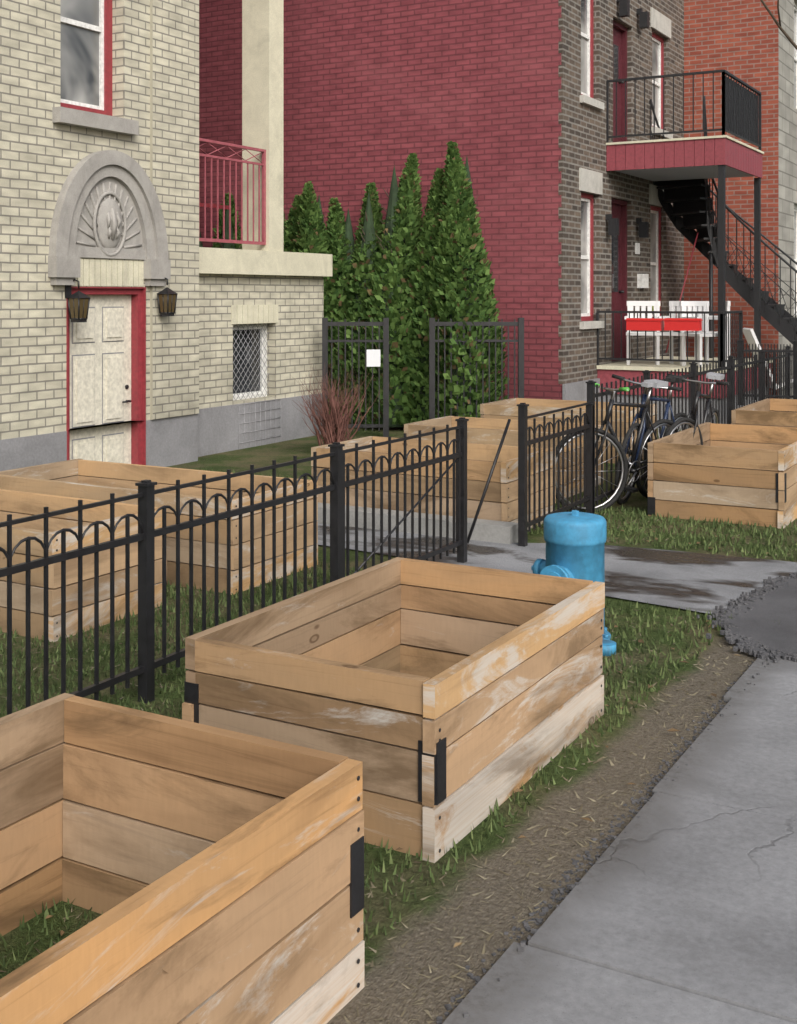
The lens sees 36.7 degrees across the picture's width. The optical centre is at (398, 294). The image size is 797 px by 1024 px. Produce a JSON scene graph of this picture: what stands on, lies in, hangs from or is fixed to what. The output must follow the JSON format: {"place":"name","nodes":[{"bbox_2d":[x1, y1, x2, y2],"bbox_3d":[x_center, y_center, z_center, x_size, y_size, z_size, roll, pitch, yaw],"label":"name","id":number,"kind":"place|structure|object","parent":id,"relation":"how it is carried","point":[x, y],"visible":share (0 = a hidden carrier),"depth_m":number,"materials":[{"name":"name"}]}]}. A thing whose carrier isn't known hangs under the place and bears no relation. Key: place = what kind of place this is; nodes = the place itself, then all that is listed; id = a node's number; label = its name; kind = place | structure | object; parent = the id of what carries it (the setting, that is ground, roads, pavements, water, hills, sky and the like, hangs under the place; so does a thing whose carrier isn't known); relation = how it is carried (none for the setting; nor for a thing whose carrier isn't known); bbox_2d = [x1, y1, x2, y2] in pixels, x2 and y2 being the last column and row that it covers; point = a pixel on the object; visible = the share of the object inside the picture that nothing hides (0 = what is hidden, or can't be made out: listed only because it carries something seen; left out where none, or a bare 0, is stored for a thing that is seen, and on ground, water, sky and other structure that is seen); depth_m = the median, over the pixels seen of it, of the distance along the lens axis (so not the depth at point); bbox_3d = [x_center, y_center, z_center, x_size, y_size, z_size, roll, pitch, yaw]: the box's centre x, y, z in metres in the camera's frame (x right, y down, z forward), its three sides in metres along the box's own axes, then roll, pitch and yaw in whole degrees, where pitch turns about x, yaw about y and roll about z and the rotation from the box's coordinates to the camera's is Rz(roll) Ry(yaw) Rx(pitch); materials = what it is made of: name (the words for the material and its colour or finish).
{"place":"outdoors","nodes":[
{"label":"outdoors","id":0,"kind":"place"},
{"bbox_2d":[0,410,796,1023],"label":"ground","id":1,"kind":"structure","parent":0,"point":[468,922],"depth_m":4.17,"materials":[{"name":"green plant"}]},
{"bbox_2d":[0,489,166,641],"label":"yard bed","id":2,"kind":"object","parent":1,"relation":"on","point":[18,504],"visible":0.52,"depth_m":6.28,"materials":[{"name":"brown wood"}]},
{"bbox_2d":[0,0,198,470],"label":"cream brick house","id":3,"kind":"structure","parent":1,"relation":"on","point":[99,230],"depth_m":11.50,"materials":[{"name":"brick"}]},
{"bbox_2d":[0,459,317,594],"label":"yard bed","id":4,"kind":"object","parent":1,"relation":"on","point":[89,479],"visible":0.48,"depth_m":7.51,"materials":[{"name":"brown wood"}]},
{"bbox_2d":[0,693,364,1023],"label":"planter bed","id":5,"kind":"object","parent":1,"relation":"on","point":[213,875],"visible":1,"depth_m":2.94,"materials":[{"name":"brown wood"}]},
{"bbox_2d":[212,193,241,248],"bbox_3d":[-2.418,0.139,17.027,1.035,3.221,1.048,0,0,30],"label":"cedar tree","id":6,"kind":"object","parent":1,"relation":"on","point":[227,245],"visible":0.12,"depth_m":17.03,"materials":[{"name":"green plant"}]},
{"bbox_2d":[0,417,468,714],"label":"fence","id":7,"kind":"object","parent":1,"relation":"on","point":[144,538],"visible":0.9,"depth_m":5.56,"materials":[{"name":"black metal"}]},
{"bbox_2d":[198,0,331,456],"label":"building","id":8,"kind":"structure","parent":1,"relation":"on","point":[260,314],"depth_m":14.05,"materials":[{"name":"brick"}]},
{"bbox_2d":[283,200,285,232],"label":"cedar tree","id":9,"kind":"object","parent":1,"relation":"on","point":[284,227],"depth_m":16.86,"materials":[{"name":"green plant"}]},
{"bbox_2d":[283,194,301,251],"bbox_3d":[-1.460,0.185,16.514,1.018,3.130,1.009,0,0,30],"label":"cedar tree","id":10,"kind":"object","parent":1,"relation":"on","point":[289,233],"visible":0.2,"depth_m":16.29,"materials":[{"name":"green plant"}]},
{"bbox_2d":[293,181,340,413],"bbox_3d":[-1.048,0.111,16.184,1.052,3.278,1.025,0,0,30],"label":"cedar tree","id":11,"kind":"object","parent":1,"relation":"on","point":[311,234],"visible":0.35,"depth_m":15.99,"materials":[{"name":"green plant"}]},
{"bbox_2d":[294,359,389,445],"bbox_3d":[-0.693,1.151,13.121,0.905,1.211,1.006,0,0,30],"label":"bare shrub","id":12,"kind":"object","parent":1,"relation":"on","point":[332,421],"visible":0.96,"depth_m":13.05,"materials":[{"name":"red plant"}]},
{"bbox_2d":[323,197,360,423],"bbox_3d":[-0.688,0.214,16.143,1.015,3.072,0.988,0,0,30],"label":"cedar tree","id":13,"kind":"object","parent":1,"relation":"on","point":[341,238],"visible":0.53,"depth_m":15.94,"materials":[{"name":"green plant"}]},
{"bbox_2d":[332,182,383,423],"bbox_3d":[-0.364,0.115,15.928,0.967,3.270,0.969,0,0,30],"label":"cedar tree","id":14,"kind":"object","parent":1,"relation":"on","point":[370,226],"visible":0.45,"depth_m":15.77,"materials":[{"name":"green plant"}]},
{"bbox_2d":[357,152,422,429],"bbox_3d":[-0.046,-0.056,15.662,1.096,3.612,1.077,0,0,30],"label":"cedar tree","id":15,"kind":"object","parent":1,"relation":"on","point":[389,277],"visible":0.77,"depth_m":15.42,"materials":[{"name":"green plant"}]},
{"bbox_2d":[45,529,739,947],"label":"dead leaves","id":16,"kind":"object","parent":1,"relation":"on","point":[517,789],"visible":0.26,"depth_m":4.74,"materials":[{"name":"brown plant"}]},
{"bbox_2d":[182,557,604,862],"bbox_3d":[0.053,1.479,4.599,1.000,0.564,1.525,0,0,30],"label":"planter bed","id":17,"kind":"object","parent":1,"relation":"on","point":[446,704],"visible":0.91,"depth_m":4.17,"materials":[{"name":"brown wood"}]},
{"bbox_2d":[0,466,796,1023],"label":"lawn","id":18,"kind":"structure","parent":1,"relation":"on","point":[642,514],"depth_m":5.71,"materials":[{"name":"green plant"}]},
{"bbox_2d":[317,502,517,543],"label":"concrete curb","id":19,"kind":"structure","parent":1,"relation":"on","point":[503,532],"depth_m":8.68,"materials":[{"name":"grey concrete"}]},
{"bbox_2d":[322,318,523,437],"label":"metal gate","id":20,"kind":"structure","parent":1,"relation":"on","point":[373,358],"depth_m":14.75,"materials":[{"name":"black metal"}]},
{"bbox_2d":[396,168,450,424],"bbox_3d":[0.429,0.060,15.509,1.060,3.380,1.024,0,0,30],"label":"cedar tree","id":21,"kind":"object","parent":1,"relation":"on","point":[419,276],"visible":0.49,"depth_m":15.21,"materials":[{"name":"green plant"}]},
{"bbox_2d":[311,436,555,526],"bbox_3d":[0.270,1.480,9.404,1.687,0.565,0.934,0,0,30],"label":"yard bed","id":22,"kind":"object","parent":1,"relation":"on","point":[500,502],"visible":0.5,"depth_m":9.03,"materials":[{"name":"brown wood"}]},
{"bbox_2d":[199,0,683,401],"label":"brick building","id":23,"kind":"structure","parent":1,"relation":"on","point":[508,97],"depth_m":16.36,"materials":[{"name":"brick"}]},
{"bbox_2d":[425,141,509,417],"bbox_3d":[0.830,-0.091,15.172,1.103,3.683,1.111,0,0,30],"label":"cedar tree","id":24,"kind":"object","parent":1,"relation":"on","point":[469,287],"visible":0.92,"depth_m":14.90,"materials":[{"name":"green plant"}]},
{"bbox_2d":[404,416,603,497],"bbox_3d":[0.975,1.479,11.131,1.607,0.565,0.958,0,0,30],"label":"yard bed","id":25,"kind":"object","parent":1,"relation":"on","point":[485,430],"visible":0.15,"depth_m":10.92,"materials":[{"name":"brown wood"}]},
{"bbox_2d":[517,402,594,546],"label":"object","id":26,"kind":"object","parent":1,"relation":"on","point":[525,521],"visible":0.91,"depth_m":8.75,"materials":[{"name":"black metal"}]},
{"bbox_2d":[480,398,654,462],"bbox_3d":[1.869,1.480,13.211,1.708,0.564,0.956,0,0,30],"label":"yard bed","id":27,"kind":"object","parent":1,"relation":"on","point":[505,409],"visible":0.28,"depth_m":13.05,"materials":[{"name":"brown wood"}]},
{"bbox_2d":[531,510,615,655],"bbox_3d":[0.885,1.423,6.041,0.383,0.655,0.462,0,0,-1],"label":"fire hydrant","id":28,"kind":"object","parent":1,"relation":"on","point":[575,540],"visible":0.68,"depth_m":5.96,"materials":[{"name":"blue metal"}]},
{"bbox_2d":[436,658,768,1023],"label":"gravel","id":29,"kind":"structure","parent":1,"relation":"on","point":[527,927],"depth_m":3.68,"materials":[{"name":"grey gravel"}]},
{"bbox_2d":[555,372,729,512],"bbox_3d":[2.404,1.237,10.404,0.719,1.063,2.871,0,0,41],"label":"bicycle","id":30,"kind":"object","parent":1,"relation":"on","point":[625,464],"depth_m":10.09,"materials":[{"name":"black metal"}]},
{"bbox_2d":[612,374,690,504],"bbox_3d":[2.276,1.223,10.482,0.597,1.090,1.716,0,0,30],"label":"bicycle","id":31,"kind":"object","parent":1,"relation":"on","point":[635,426],"visible":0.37,"depth_m":10.18,"materials":[{"name":"black metal"}]},
{"bbox_2d":[586,346,793,512],"bbox_3d":[4.107,1.239,14.093,0.086,1.122,10.541,0,0,30],"label":"iron fence","id":32,"kind":"object","parent":1,"relation":"on","point":[692,374],"visible":0.54,"depth_m":12.10,"materials":[{"name":"black metal"}]},
{"bbox_2d":[737,339,796,404],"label":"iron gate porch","id":33,"kind":"object","parent":32,"relation":"attached to","point":[741,350],"visible":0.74,"depth_m":14.89,"materials":[{"name":"black metal"}]},
{"bbox_2d":[596,69,792,428],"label":"balcony","id":34,"kind":"structure","parent":1,"relation":"on","point":[722,157],"depth_m":16.23,"materials":[{"name":"metal"}]},
{"bbox_2d":[647,422,796,528],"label":"planter bed","id":35,"kind":"object","parent":1,"relation":"on","point":[689,475],"visible":1,"depth_m":9.30,"materials":[{"name":"brown wood"}]},
{"bbox_2d":[650,96,796,357],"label":"outside stair","id":36,"kind":"object","parent":1,"relation":"on","point":[691,201],"visible":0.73,"depth_m":18.17,"materials":[{"name":"black metal"}]},
{"bbox_2d":[684,0,796,398],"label":"brick building","id":37,"kind":"structure","parent":1,"relation":"on","point":[747,42],"depth_m":19.47,"materials":[{"name":"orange brick"}]},
{"bbox_2d":[731,398,796,444],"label":"planter bed","id":38,"kind":"object","parent":1,"relation":"on","point":[759,413],"visible":0.45,"depth_m":12.16,"materials":[{"name":"brown wood"}]},
{"bbox_2d":[760,0,796,49],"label":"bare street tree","id":39,"kind":"object","parent":1,"relation":"on","point":[780,27],"visible":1,"depth_m":13.57,"materials":[{"name":"brown plant"}]},
{"bbox_2d":[317,523,796,613],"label":"yard path","id":40,"kind":"structure","parent":0,"point":[701,582],"depth_m":7.68,"materials":[{"name":"concrete"}]},
{"bbox_2d":[467,419,510,542],"bbox_3d":[0.638,1.310,8.482,0.398,0.848,0.022,0,0,-34],"label":"brace","id":41,"kind":"object","parent":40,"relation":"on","point":[488,480],"visible":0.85,"depth_m":8.47,"materials":[{"name":"black metal"}]},
{"bbox_2d":[719,577,796,655],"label":"asphalt patch","id":42,"kind":"object","parent":40,"relation":"on","point":[759,621],"visible":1,"depth_m":6.37,"materials":[{"name":"grey asphalt"}]},
{"bbox_2d":[442,656,796,1023],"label":"pavement","id":43,"kind":"structure","parent":0,"point":[678,904],"depth_m":3.37,"materials":[{"name":"concrete"}]},
{"bbox_2d":[697,572,796,662],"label":"asphalt crumbs","id":44,"kind":"object","parent":43,"relation":"on","point":[743,645],"visible":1,"depth_m":6.26,"materials":[{"name":"grey asphalt"}]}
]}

